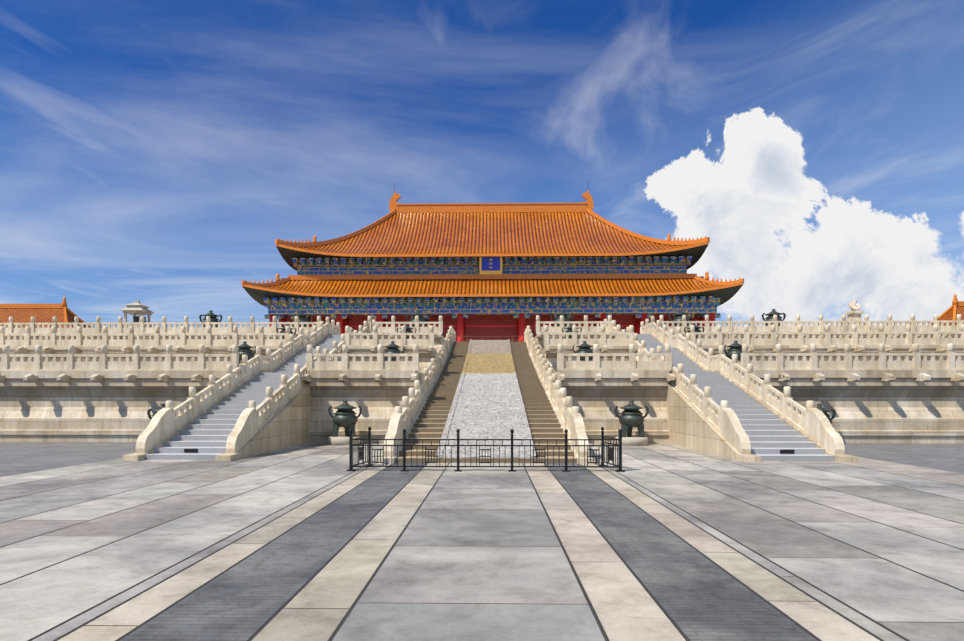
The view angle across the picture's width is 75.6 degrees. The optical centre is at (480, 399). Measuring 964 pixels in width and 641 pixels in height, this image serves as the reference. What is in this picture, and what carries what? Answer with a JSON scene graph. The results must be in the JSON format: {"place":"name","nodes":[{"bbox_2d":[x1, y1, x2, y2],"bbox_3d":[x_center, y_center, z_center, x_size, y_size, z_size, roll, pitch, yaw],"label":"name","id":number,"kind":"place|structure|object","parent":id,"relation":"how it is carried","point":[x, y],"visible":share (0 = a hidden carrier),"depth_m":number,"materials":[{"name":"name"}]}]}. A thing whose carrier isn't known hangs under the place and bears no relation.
{"place":"outdoors","nodes":[
{"label":"outdoors","id":0,"kind":"place"},
{"bbox_2d":[0,443,963,640],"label":"paving","id":1,"kind":"structure","parent":0,"point":[652,542],"depth_m":7.01,"materials":[{"name":"grey stone"}]},
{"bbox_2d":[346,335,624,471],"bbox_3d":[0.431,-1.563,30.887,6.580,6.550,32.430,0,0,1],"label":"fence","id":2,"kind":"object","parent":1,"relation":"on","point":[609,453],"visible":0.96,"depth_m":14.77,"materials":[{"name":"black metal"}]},
{"bbox_2d":[0,442,963,476],"bbox_3d":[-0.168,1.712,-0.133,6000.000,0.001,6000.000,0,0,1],"label":"ground","id":3,"kind":"structure","parent":0,"point":[16,458],"depth_m":19.31,"materials":[{"name":"stone"}]},
{"bbox_2d":[0,296,90,327],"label":"roof ridge","id":4,"kind":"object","parent":3,"relation":"on","point":[63,305],"visible":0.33,"depth_m":125.33,"materials":[{"name":"tile"}]},
{"bbox_2d":[0,308,85,327],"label":"side roof","id":5,"kind":"object","parent":4,"relation":"on","point":[25,315],"visible":0.27,"depth_m":124.13,"materials":[{"name":"tile"}]},
{"bbox_2d":[123,317,379,460],"bbox_3d":[-8.126,-1.643,30.602,3.008,6.750,26.850,0,0,1],"label":"side stair","id":6,"kind":"object","parent":3,"relation":"on","point":[258,403],"visible":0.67,"depth_m":21.37,"materials":[{"name":"stone"}]},
{"bbox_2d":[0,332,963,443],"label":"terrace","id":7,"kind":"structure","parent":3,"relation":"on","point":[871,407],"depth_m":24.55,"materials":[{"name":"stone"}]},
{"bbox_2d":[0,314,963,381],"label":"balustrades","id":8,"kind":"object","parent":7,"relation":"on","point":[75,332],"visible":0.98,"depth_m":30.50,"materials":[{"name":"stone"}]},
{"bbox_2d":[377,326,594,464],"bbox_3d":[0.571,-1.528,38.085,5.708,6.980,43.550,0,0,1],"label":"stair","id":9,"kind":"object","parent":7,"relation":"on","point":[485,389],"visible":1,"depth_m":22.46,"materials":[{"name":"stone"}]},
{"bbox_2d":[147,309,835,445],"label":"bronze cauldrons","id":10,"kind":"object","parent":7,"relation":"on","point":[630,417],"visible":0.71,"depth_m":24.05,"materials":[{"name":"metal"}]},
{"bbox_2d":[120,300,863,327],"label":"stone pavilions","id":11,"kind":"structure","parent":7,"relation":"on","point":[140,309],"depth_m":44.68,"materials":[{"name":"stone"}]},
{"bbox_2d":[241,190,743,341],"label":"hall","id":12,"kind":"structure","parent":7,"relation":"on","point":[489,314],"depth_m":86.90,"materials":[{"name":"tile"}]},
{"bbox_2d":[290,212,688,256],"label":"roof","id":13,"kind":"structure","parent":12,"relation":"on","point":[493,233],"depth_m":95.85,"materials":[{"name":"tile"}]},
{"bbox_2d":[263,278,722,293],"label":"roof","id":14,"kind":"structure","parent":12,"relation":"on","point":[517,286],"depth_m":85.61,"materials":[{"name":"tile"}]},
{"bbox_2d":[600,316,857,461],"bbox_3d":[8.971,-1.643,30.271,3.008,6.750,26.850,0,0,1],"label":"side stair","id":15,"kind":"object","parent":7,"relation":"on","point":[721,404],"visible":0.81,"depth_m":21.02,"materials":[{"name":"stone"}]},
{"bbox_2d":[927,294,963,325],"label":"roof ridge","id":16,"kind":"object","parent":3,"relation":"on","point":[955,302],"visible":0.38,"depth_m":117.83,"materials":[{"name":"tile"}]},
{"bbox_2d":[931,306,963,325],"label":"side roof","id":17,"kind":"object","parent":16,"relation":"on","point":[948,315],"visible":0.21,"depth_m":117.54,"materials":[{"name":"tile"}]},
{"bbox_2d":[0,0,963,327],"label":"sky","id":18,"kind":"structure","parent":0,"point":[157,154],"materials":[{"name":"blue"}]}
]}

